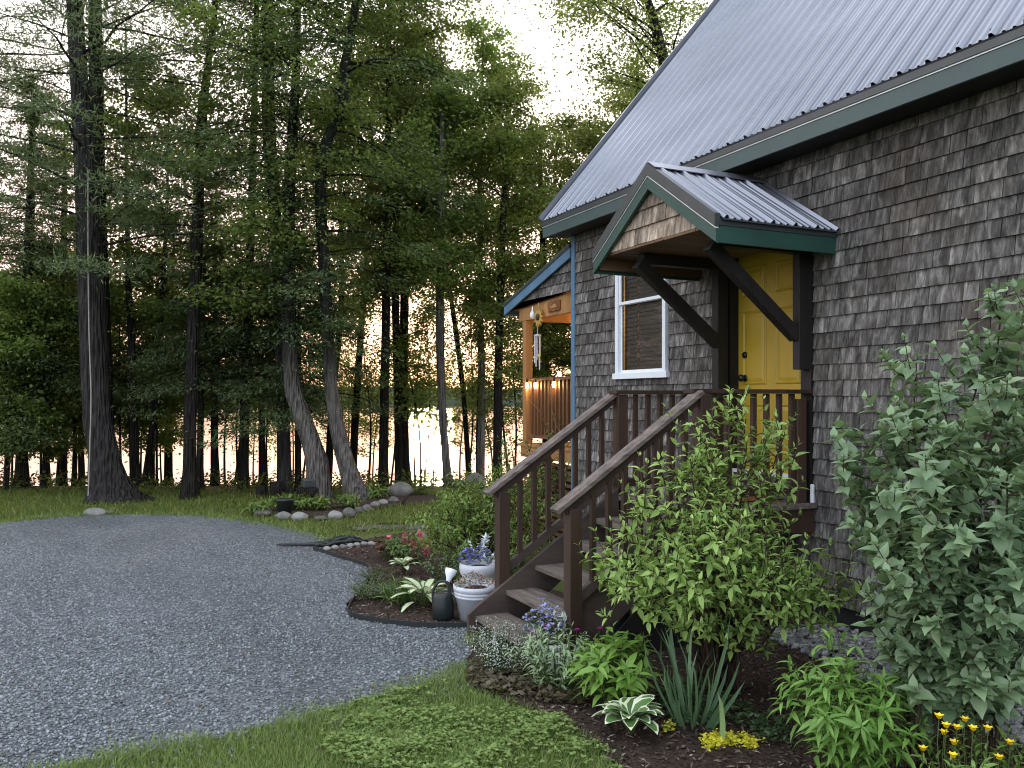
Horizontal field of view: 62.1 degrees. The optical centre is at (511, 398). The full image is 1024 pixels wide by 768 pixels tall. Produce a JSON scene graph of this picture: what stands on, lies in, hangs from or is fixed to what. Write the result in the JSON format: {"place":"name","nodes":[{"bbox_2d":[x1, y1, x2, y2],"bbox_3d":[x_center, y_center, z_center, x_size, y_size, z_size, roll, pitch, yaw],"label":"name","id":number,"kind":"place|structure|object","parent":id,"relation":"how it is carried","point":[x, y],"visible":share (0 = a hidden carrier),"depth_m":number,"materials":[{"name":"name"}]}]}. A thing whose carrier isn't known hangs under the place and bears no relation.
{"place":"outdoors","nodes":[
{"label":"outdoors","id":0,"kind":"place"},
{"bbox_2d":[0,514,477,767],"bbox_3d":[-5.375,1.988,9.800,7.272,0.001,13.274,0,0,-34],"label":"gravel drive","id":1,"kind":"structure","parent":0,"point":[152,529],"depth_m":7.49,"materials":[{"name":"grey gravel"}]},
{"bbox_2d":[1,628,502,767],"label":"edge tufts","id":2,"kind":"object","parent":1,"relation":"on","point":[461,672],"visible":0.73,"depth_m":5.00,"materials":[{"name":"green plant"}]},
{"bbox_2d":[27,630,490,767],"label":"spilled gravel","id":3,"kind":"structure","parent":1,"relation":"on","point":[244,721],"depth_m":5.24,"materials":[{"name":"grey gravel"}]},
{"bbox_2d":[277,535,368,546],"bbox_3d":[-2.535,1.939,11.490,1.232,0.159,0.337,0,0,-18],"label":"edging","id":4,"kind":"object","parent":1,"relation":"on","point":[340,539],"visible":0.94,"depth_m":11.48,"materials":[{"name":"black plastic"}]},
{"bbox_2d":[0,406,570,485],"bbox_3d":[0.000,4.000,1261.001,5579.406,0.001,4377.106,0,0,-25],"label":"lake","id":5,"kind":"structure","parent":0,"point":[362,465],"depth_m":59.13,"materials":[{"name":"grey liquid"}]},
{"bbox_2d":[25,674,623,767],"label":"grass","id":6,"kind":"structure","parent":0,"point":[282,755],"depth_m":4.86,"materials":[{"name":"green plant"}]},
{"bbox_2d":[0,0,712,387],"label":"sky","id":7,"kind":"structure","parent":0,"point":[538,37],"materials":[{"name":"white"}]},
{"bbox_2d":[0,486,793,767],"bbox_3d":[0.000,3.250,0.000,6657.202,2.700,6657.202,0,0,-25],"label":"ground","id":8,"kind":"structure","parent":0,"point":[559,586],"depth_m":12.73,"materials":[{"name":"green plant"}]},
{"bbox_2d":[0,255,81,490],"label":"maple tree","id":9,"kind":"object","parent":8,"relation":"on","point":[10,287],"visible":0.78,"depth_m":18.28,"materials":[{"name":"green plant"}]},
{"bbox_2d":[0,257,140,487],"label":"maple tree","id":10,"kind":"object","parent":8,"relation":"on","point":[69,411],"visible":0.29,"depth_m":19.29,"materials":[{"name":"green plant"}]},
{"bbox_2d":[0,99,150,485],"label":"hemlock tree","id":11,"kind":"object","parent":8,"relation":"on","point":[62,465],"visible":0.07,"depth_m":20.94,"materials":[{"name":"green plant"}]},
{"bbox_2d":[0,1,160,301],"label":"pine tree","id":12,"kind":"object","parent":8,"relation":"on","point":[43,75],"visible":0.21,"depth_m":19.50,"materials":[{"name":"green plant"}]},
{"bbox_2d":[0,47,167,487],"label":"hemlock tree","id":13,"kind":"object","parent":8,"relation":"on","point":[22,467],"visible":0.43,"depth_m":19.35,"materials":[{"name":"green plant"}]},
{"bbox_2d":[8,268,175,485],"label":"maple tree","id":14,"kind":"object","parent":8,"relation":"on","point":[51,455],"visible":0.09,"depth_m":19.70,"materials":[{"name":"green plant"}]},
{"bbox_2d":[0,0,252,431],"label":"pine tree","id":15,"kind":"object","parent":8,"relation":"on","point":[93,101],"visible":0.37,"depth_m":18.15,"materials":[{"name":"green plant"}]},
{"bbox_2d":[17,4,245,487],"bbox_3d":[-8.398,-3.416,19.219,4.265,11.098,4.826,0,0,-8],"label":"maple tree","id":16,"kind":"object","parent":8,"relation":"on","point":[134,450],"visible":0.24,"depth_m":18.96,"materials":[{"name":"green plant"}]},
{"bbox_2d":[109,236,167,458],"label":"sapling","id":17,"kind":"object","parent":8,"relation":"on","point":[119,366],"visible":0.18,"depth_m":20.59,"materials":[{"name":"green plant"}]},
{"bbox_2d":[111,289,171,472],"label":"sapling","id":18,"kind":"object","parent":8,"relation":"on","point":[136,364],"visible":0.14,"depth_m":20.79,"materials":[{"name":"green plant"}]},
{"bbox_2d":[0,0,290,504],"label":"pine tree","id":19,"kind":"object","parent":8,"relation":"on","point":[110,480],"visible":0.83,"depth_m":16.38,"materials":[{"name":"green plant"}]},
{"bbox_2d":[87,170,91,494],"bbox_3d":[-8.053,-1.207,16.200,0.083,6.315,0.022,0,0,0],"label":"hanging rope","id":20,"kind":"object","parent":19,"relation":"hanging from","point":[89,332],"visible":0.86,"depth_m":16.19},
{"bbox_2d":[114,230,188,485],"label":"sapling","id":21,"kind":"object","parent":8,"relation":"on","point":[156,452],"visible":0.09,"depth_m":20.56,"materials":[{"name":"green plant"}]},
{"bbox_2d":[111,297,221,484],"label":"maple tree","id":22,"kind":"object","parent":8,"relation":"on","point":[169,439],"visible":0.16,"depth_m":21.16,"materials":[{"name":"green plant"}]},
{"bbox_2d":[74,44,266,486],"bbox_3d":[-7.734,-2.957,19.339,3.608,10.237,4.224,0,0,36],"label":"maple tree","id":23,"kind":"object","parent":8,"relation":"on","point":[157,290],"visible":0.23,"depth_m":19.13,"materials":[{"name":"green plant"}]},
{"bbox_2d":[0,508,347,541],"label":"edge weeds","id":24,"kind":"object","parent":8,"relation":"on","point":[210,515],"visible":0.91,"depth_m":13.98,"materials":[{"name":"green plant"}]},
{"bbox_2d":[115,218,251,485],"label":"hemlock tree","id":25,"kind":"object","parent":8,"relation":"on","point":[166,464],"visible":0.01,"depth_m":22.92,"materials":[{"name":"green plant"}]},
{"bbox_2d":[97,224,272,489],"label":"hemlock tree","id":26,"kind":"object","parent":8,"relation":"on","point":[175,381],"visible":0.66,"depth_m":18.06,"materials":[{"name":"green plant"}]},
{"bbox_2d":[136,275,236,420],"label":"sapling","id":27,"kind":"object","parent":8,"relation":"on","point":[207,400],"visible":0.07,"depth_m":19.61,"materials":[{"name":"green plant"}]},
{"bbox_2d":[122,170,273,485],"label":"hemlock tree","id":28,"kind":"object","parent":8,"relation":"on","point":[214,458],"visible":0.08,"depth_m":20.43,"materials":[{"name":"green plant"}]},
{"bbox_2d":[68,0,336,499],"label":"pine tree","id":29,"kind":"object","parent":8,"relation":"on","point":[189,484],"visible":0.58,"depth_m":16.94,"materials":[{"name":"green plant"}]},
{"bbox_2d":[172,353,272,484],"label":"sapling","id":30,"kind":"object","parent":8,"relation":"on","point":[224,452],"visible":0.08,"depth_m":21.24,"materials":[{"name":"green plant"}]},
{"bbox_2d":[115,0,359,488],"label":"hemlock tree","id":31,"kind":"object","parent":8,"relation":"on","point":[243,465],"visible":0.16,"depth_m":18.91,"materials":[{"name":"green plant"}]},
{"bbox_2d":[91,0,391,493],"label":"hemlock tree","id":32,"kind":"object","parent":8,"relation":"on","point":[284,469],"visible":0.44,"depth_m":17.39,"materials":[{"name":"green plant"}]},
{"bbox_2d":[204,407,291,481],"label":"sapling","id":33,"kind":"object","parent":8,"relation":"on","point":[256,451],"visible":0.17,"depth_m":27.82,"materials":[{"name":"green plant"}]},
{"bbox_2d":[165,246,344,485],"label":"hemlock tree","id":34,"kind":"object","parent":8,"relation":"on","point":[261,458],"visible":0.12,"depth_m":19.63,"materials":[{"name":"green plant"}]},
{"bbox_2d":[0,486,516,536],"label":"grass","id":35,"kind":"structure","parent":8,"relation":"on","point":[3,495],"depth_m":15.51,"materials":[{"name":"green plant"}]},
{"bbox_2d":[0,467,530,493],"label":"undergrowth","id":36,"kind":"object","parent":8,"relation":"on","point":[84,480],"visible":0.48,"depth_m":19.06,"materials":[{"name":"green plant"}]},
{"bbox_2d":[139,0,440,497],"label":"maple tree","id":37,"kind":"object","parent":8,"relation":"on","point":[316,462],"visible":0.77,"depth_m":16.75,"materials":[{"name":"green plant"}]},
{"bbox_2d":[167,206,418,489],"bbox_3d":[-4.479,-1.055,18.646,4.732,6.351,5.187,0,0,1],"label":"hemlock tree","id":38,"kind":"object","parent":8,"relation":"on","point":[271,413],"visible":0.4,"depth_m":17.82,"materials":[{"name":"green plant"}]},
{"bbox_2d":[277,44,378,482],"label":"maple tree","id":39,"kind":"object","parent":8,"relation":"on","point":[329,449],"visible":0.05,"depth_m":22.97,"materials":[{"name":"green plant"}]},
{"bbox_2d":[142,0,518,498],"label":"maple tree","id":40,"kind":"object","parent":8,"relation":"on","point":[351,479],"visible":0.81,"depth_m":16.73,"materials":[{"name":"green plant"}]},
{"bbox_2d":[312,371,374,460],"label":"sapling","id":41,"kind":"object","parent":8,"relation":"on","point":[347,424],"visible":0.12,"depth_m":26.20,"materials":[{"name":"green plant"}]},
{"bbox_2d":[270,494,441,516],"bbox_3d":[-2.858,1.982,16.122,3.922,0.001,3.009,0,0,-25],"label":"rock bed","id":42,"kind":"object","parent":8,"relation":"on","point":[414,498],"visible":0.24,"depth_m":16.12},
{"bbox_2d":[293,478,318,506],"bbox_3d":[-3.848,1.735,15.877,0.500,0.490,0.500,0,0,-25],"label":"stone stack","id":43,"kind":"object","parent":42,"relation":"on","point":[308,485],"visible":0.59,"depth_m":15.73,"materials":[{"name":"grey stone"}]},
{"bbox_2d":[296,10,432,464],"bbox_3d":[-3.605,-4.100,22.320,4.193,12.994,5.358,0,0,-40],"label":"maple tree","id":44,"kind":"object","parent":8,"relation":"on","point":[354,434],"visible":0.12,"depth_m":21.94,"materials":[{"name":"green plant"}]},
{"bbox_2d":[314,295,422,484],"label":"sapling","id":45,"kind":"object","parent":8,"relation":"on","point":[367,386],"visible":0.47,"depth_m":21.65,"materials":[{"name":"green plant"}]},
{"bbox_2d":[346,377,415,479],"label":"sapling","id":46,"kind":"object","parent":8,"relation":"on","point":[375,430],"visible":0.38,"depth_m":26.23,"materials":[{"name":"green plant"}]},
{"bbox_2d":[300,0,495,483],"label":"maple tree","id":47,"kind":"object","parent":8,"relation":"on","point":[398,435],"visible":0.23,"depth_m":20.66,"materials":[{"name":"green plant"}]},
{"bbox_2d":[348,298,452,485],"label":"sapling","id":48,"kind":"object","parent":8,"relation":"on","point":[380,317],"visible":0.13,"depth_m":24.94,"materials":[{"name":"green plant"}]},
{"bbox_2d":[284,0,525,486],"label":"maple tree","id":49,"kind":"object","parent":8,"relation":"on","point":[384,423],"visible":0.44,"depth_m":20.02,"materials":[{"name":"green plant"}]},
{"bbox_2d":[360,311,458,484],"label":"sapling","id":50,"kind":"object","parent":8,"relation":"on","point":[428,386],"visible":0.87,"depth_m":20.36,"materials":[{"name":"green plant"}]},
{"bbox_2d":[363,292,471,481],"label":"sapling","id":51,"kind":"object","parent":8,"relation":"on","point":[421,323],"visible":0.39,"depth_m":21.50,"materials":[{"name":"green plant"}]},
{"bbox_2d":[303,29,546,486],"bbox_3d":[-1.755,-3.203,19.919,5.145,10.784,4.580,0,0,-43],"label":"maple tree","id":52,"kind":"object","parent":8,"relation":"on","point":[439,140],"visible":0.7,"depth_m":19.63,"materials":[{"name":"green plant"}]},
{"bbox_2d":[392,349,470,480],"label":"sapling","id":53,"kind":"object","parent":8,"relation":"on","point":[433,443],"visible":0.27,"depth_m":27.58,"materials":[{"name":"green wood"}]},
{"bbox_2d":[349,5,514,484],"bbox_3d":[-2.393,-3.911,21.766,4.890,12.453,4.649,0,0,-25],"label":"maple tree","id":54,"kind":"object","parent":8,"relation":"on","point":[406,449],"visible":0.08,"depth_m":21.31,"materials":[{"name":"green plant"}]},
{"bbox_2d":[409,288,464,479],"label":"sapling","id":55,"kind":"object","parent":8,"relation":"on","point":[434,343],"visible":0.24,"depth_m":25.34,"materials":[{"name":"green plant"}]},
{"bbox_2d":[320,529,556,621],"bbox_3d":[-0.947,1.978,10.447,3.292,0.001,5.904,0,0,3],"label":"flower bed","id":56,"kind":"object","parent":8,"relation":"on","point":[402,615],"visible":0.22,"depth_m":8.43,"materials":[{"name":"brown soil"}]},
{"bbox_2d":[349,576,398,599],"bbox_3d":[-1.378,1.876,8.452,0.537,0.221,0.570,0,0,-25],"label":"lavender mound","id":57,"kind":"object","parent":56,"relation":"on","point":[365,594],"visible":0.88,"depth_m":8.36,"materials":[{"name":"green plant"}]},
{"bbox_2d":[313,547,466,627],"bbox_3d":[-1.673,1.965,9.177,0.866,0.050,4.400,0,0,-25],"label":"garden edging","id":58,"kind":"object","parent":56,"relation":"on","point":[351,614],"visible":0.91,"depth_m":7.54,"materials":[{"name":"black plastic"}]},
{"bbox_2d":[373,575,423,604],"bbox_3d":[-1.077,1.850,8.268,0.621,0.297,0.630,0,0,-25],"label":"daylily mound","id":59,"kind":"object","parent":56,"relation":"on","point":[402,598],"visible":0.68,"depth_m":8.23,"materials":[{"name":"green plant"}]},
{"bbox_2d":[380,529,435,562],"bbox_3d":[-1.286,1.878,10.392,0.679,0.571,0.885,0,0,-25],"label":"astilbe","id":60,"kind":"object","parent":56,"relation":"on","point":[399,545],"visible":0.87,"depth_m":10.26,"materials":[{"name":"green plant"}]},
{"bbox_2d":[388,577,453,612],"bbox_3d":[-0.856,1.858,8.065,0.638,0.267,0.684,0,0,-25],"label":"hosta","id":61,"kind":"object","parent":56,"relation":"on","point":[427,585],"visible":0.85,"depth_m":8.08,"materials":[{"name":"plant"}]},
{"bbox_2d":[431,568,456,620],"bbox_3d":[-0.586,1.758,7.690,0.198,0.436,0.309,0,0,38],"label":"watering can","id":62,"kind":"object","parent":56,"relation":"on","point":[442,605],"visible":1,"depth_m":7.58,"materials":[{"name":"black plastic"}]},
{"bbox_2d":[405,442,571,581],"bbox_3d":[-0.281,1.280,9.608,1.987,1.656,1.601,0,0,1],"label":"green shrub","id":63,"kind":"object","parent":56,"relation":"on","point":[476,523],"visible":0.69,"depth_m":9.40,"materials":[{"name":"green plant"}]},
{"bbox_2d":[490,414,570,541],"bbox_3d":[0.301,1.091,11.325,1.135,1.786,1.101,0,0,32],"label":"climbing shrub","id":64,"kind":"object","parent":56,"relation":"on","point":[538,466],"visible":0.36,"depth_m":11.28,"materials":[{"name":"green plant"}]},
{"bbox_2d":[376,131,518,473],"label":"maple tree","id":65,"kind":"object","parent":8,"relation":"on","point":[466,441],"visible":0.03,"depth_m":23.89,"materials":[{"name":"green plant"}]},
{"bbox_2d":[420,368,508,479],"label":"sapling","id":66,"kind":"object","parent":8,"relation":"on","point":[451,441],"visible":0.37,"depth_m":25.97,"materials":[{"name":"green plant"}]},
{"bbox_2d":[381,3,557,477],"bbox_3d":[-1.236,-3.937,22.101,5.114,12.662,5.082,0,0,-25],"label":"maple tree","id":67,"kind":"object","parent":8,"relation":"on","point":[485,50],"visible":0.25,"depth_m":21.88,"materials":[{"name":"green plant"}]},
{"bbox_2d":[318,677,621,767],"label":"clover cover","id":68,"kind":"object","parent":8,"relation":"on","point":[413,740],"visible":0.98,"depth_m":4.93,"materials":[{"name":"green plant"}]},
{"bbox_2d":[432,297,521,455],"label":"sapling","id":69,"kind":"object","parent":8,"relation":"on","point":[454,396],"visible":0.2,"depth_m":25.21,"materials":[{"name":"green plant"}]},
{"bbox_2d":[431,295,533,466],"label":"sapling","id":70,"kind":"object","parent":8,"relation":"on","point":[473,382],"visible":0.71,"depth_m":21.83,"materials":[{"name":"green plant"}]},
{"bbox_2d":[446,361,522,470],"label":"sapling","id":71,"kind":"object","parent":8,"relation":"on","point":[490,442],"visible":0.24,"depth_m":26.03,"materials":[{"name":"green plant"}]},
{"bbox_2d":[396,47,574,481],"bbox_3d":[-0.316,-3.034,20.009,4.971,10.421,4.922,0,0,-25],"label":"maple tree","id":72,"kind":"object","parent":8,"relation":"on","point":[545,198],"visible":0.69,"depth_m":19.71,"materials":[{"name":"green plant"}]},
{"bbox_2d":[432,208,570,466],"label":"sapling","id":73,"kind":"object","parent":8,"relation":"on","point":[497,242],"visible":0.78,"depth_m":19.46,"materials":[{"name":"green plant"}]},
{"bbox_2d":[467,287,561,466],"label":"sapling","id":74,"kind":"object","parent":8,"relation":"on","point":[510,393],"visible":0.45,"depth_m":22.09,"materials":[{"name":"green plant"}]},
{"bbox_2d":[458,99,582,462],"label":"maple tree","id":75,"kind":"object","parent":8,"relation":"on","point":[553,252],"visible":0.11,"depth_m":23.45,"materials":[{"name":"green plant"}]},
{"bbox_2d":[502,342,561,475],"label":"sapling","id":76,"kind":"object","parent":8,"relation":"on","point":[518,411],"visible":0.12,"depth_m":23.89,"materials":[{"name":"green plant"}]},
{"bbox_2d":[493,83,624,377],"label":"maple tree","id":77,"kind":"object","parent":8,"relation":"on","point":[589,139],"visible":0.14,"depth_m":21.54,"materials":[{"name":"green plant"}]},
{"bbox_2d":[548,32,656,159],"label":"maple tree","id":78,"kind":"object","parent":8,"relation":"on","point":[617,103],"visible":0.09,"depth_m":25.43,"materials":[{"name":"green plant"}]},
{"bbox_2d":[502,0,709,112],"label":"maple tree","id":79,"kind":"object","parent":8,"relation":"on","point":[656,35],"visible":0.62,"depth_m":18.73,"materials":[{"name":"green plant"}]},
{"bbox_2d":[467,389,816,669],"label":"entry steps","id":80,"kind":"structure","parent":8,"relation":"on","point":[543,573],"depth_m":7.10,"materials":[{"name":"brown wood"}]},
{"bbox_2d":[466,616,1023,767],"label":"soil bed","id":81,"kind":"object","parent":8,"relation":"on","point":[670,754],"visible":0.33,"depth_m":5.12,"materials":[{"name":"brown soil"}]},
{"bbox_2d":[464,615,534,673],"bbox_3d":[-0.070,1.768,6.117,0.521,0.408,0.554,0,0,-25],"label":"silver santolina","id":82,"kind":"object","parent":81,"relation":"on","point":[498,660],"visible":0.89,"depth_m":6.12,"materials":[{"name":"green plant"}]},
{"bbox_2d":[466,658,589,707],"bbox_3d":[0.082,1.939,5.852,0.616,0.101,1.136,0,0,-40],"label":"bronze cover","id":83,"kind":"object","parent":81,"relation":"on","point":[518,681],"visible":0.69,"depth_m":5.75,"materials":[{"name":"brown plant"}]},
{"bbox_2d":[521,597,569,667],"bbox_3d":[0.281,1.711,6.250,0.438,0.517,0.363,0,0,-25],"label":"flowering plant","id":84,"kind":"object","parent":81,"relation":"on","point":[554,615],"visible":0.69,"depth_m":6.19,"materials":[{"name":"blue plant"}]},
{"bbox_2d":[503,612,601,689],"bbox_3d":[0.365,1.714,5.892,0.637,0.524,0.843,0,0,25],"label":"rose campion","id":85,"kind":"object","parent":81,"relation":"on","point":[543,668],"visible":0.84,"depth_m":5.67,"materials":[{"name":"green plant"}]},
{"bbox_2d":[562,621,662,707],"bbox_3d":[0.643,1.699,5.469,0.684,0.566,0.750,0,0,-25],"label":"phlox clump","id":86,"kind":"object","parent":81,"relation":"on","point":[600,671],"visible":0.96,"depth_m":5.33,"materials":[{"name":"green plant"}]},
{"bbox_2d":[593,694,663,734],"bbox_3d":[0.698,1.871,4.980,0.411,0.203,0.506,0,0,-25],"label":"hosta","id":87,"kind":"object","parent":81,"relation":"on","point":[630,709],"visible":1,"depth_m":4.95,"materials":[{"name":"green plant"}]},
{"bbox_2d":[643,613,744,730],"bbox_3d":[1.036,1.650,5.257,0.534,0.657,0.863,0,0,-25],"label":"iris clump","id":88,"kind":"object","parent":81,"relation":"on","point":[712,722],"visible":0.95,"depth_m":5.15,"materials":[{"name":"green plant"}]},
{"bbox_2d":[574,384,863,693],"bbox_3d":[1.317,0.929,5.614,1.802,2.055,1.655,0,0,-25],"label":"leafy shrub","id":89,"kind":"object","parent":81,"relation":"on","point":[708,584],"visible":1,"depth_m":5.32,"materials":[{"name":"green plant"}]},
{"bbox_2d":[643,676,798,746],"bbox_3d":[1.244,1.918,5.235,0.687,0.104,1.168,0,0,-25],"label":"vinca cover","id":90,"kind":"object","parent":81,"relation":"on","point":[784,727],"visible":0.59,"depth_m":5.15,"materials":[{"name":"green plant"}]},
{"bbox_2d":[698,728,764,750],"bbox_3d":[1.262,1.956,4.871,0.391,0.072,0.269,0,0,3],"label":"creeping jenny","id":91,"kind":"object","parent":81,"relation":"on","point":[745,739],"visible":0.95,"depth_m":4.85,"materials":[{"name":"yellow plant"}]},
{"bbox_2d":[767,628,932,767],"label":"bluestar clump","id":92,"kind":"object","parent":81,"relation":"on","point":[832,728],"visible":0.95,"depth_m":4.12,"materials":[{"name":"green plant"}]},
{"bbox_2d":[763,621,1023,747],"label":"gravel strip","id":93,"kind":"object","parent":81,"relation":"on","point":[1014,724],"depth_m":6.32,"materials":[{"name":"gravel"}]},
{"bbox_2d":[820,276,1023,767],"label":"lilac bush","id":94,"kind":"object","parent":81,"relation":"on","point":[954,643],"visible":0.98,"depth_m":4.11,"materials":[{"name":"green plant"}]},
{"bbox_2d":[908,712,1023,767],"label":"yellow primrose","id":95,"kind":"object","parent":81,"relation":"on","point":[985,763],"visible":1,"depth_m":3.92,"materials":[{"name":"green plant"}]},
{"bbox_2d":[503,0,1023,649],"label":"cottage","id":96,"kind":"structure","parent":8,"relation":"on","point":[823,200],"depth_m":7.12,"materials":[{"name":"wood"}]},
{"bbox_2d":[612,275,669,378],"bbox_3d":[1.466,-1.067,9.547,0.130,1.675,1.070,0,0,-25],"label":"window","id":97,"kind":"structure","parent":96,"relation":"in","point":[653,324],"depth_m":9.66,"materials":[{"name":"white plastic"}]},
{"bbox_2d":[738,252,800,472],"bbox_3d":[2.391,-0.350,7.772,0.123,2.100,1.030,0,0,-25],"label":"door","id":98,"kind":"structure","parent":96,"relation":"in","point":[765,354],"depth_m":7.87,"materials":[{"name":"yellow paint"}]},
{"bbox_2d":[415,522,563,628],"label":"bare soil","id":99,"kind":"structure","parent":0,"point":[560,594],"depth_m":9.61,"materials":[{"name":"brown soil"}]},
{"bbox_2d":[419,549,460,583],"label":"shrub","id":100,"kind":"object","parent":99,"relation":"on","point":[432,570],"visible":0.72,"depth_m":9.06,"materials":[{"name":"green plant"}]},
{"bbox_2d":[453,570,494,621],"bbox_3d":[-0.327,1.762,7.642,0.424,0.428,0.416,0,0,-25],"label":"flower pot","id":101,"kind":"object","parent":99,"relation":"on","point":[470,594],"visible":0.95,"depth_m":7.52,"materials":[{"name":"white ceramic"}]},
{"bbox_2d":[457,532,494,580],"bbox_3d":[-0.326,1.632,8.190,0.449,0.688,0.414,0,0,-25],"label":"flower pot","id":102,"kind":"object","parent":99,"relation":"on","point":[483,564],"visible":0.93,"depth_m":8.09,"materials":[{"name":"white ceramic"}]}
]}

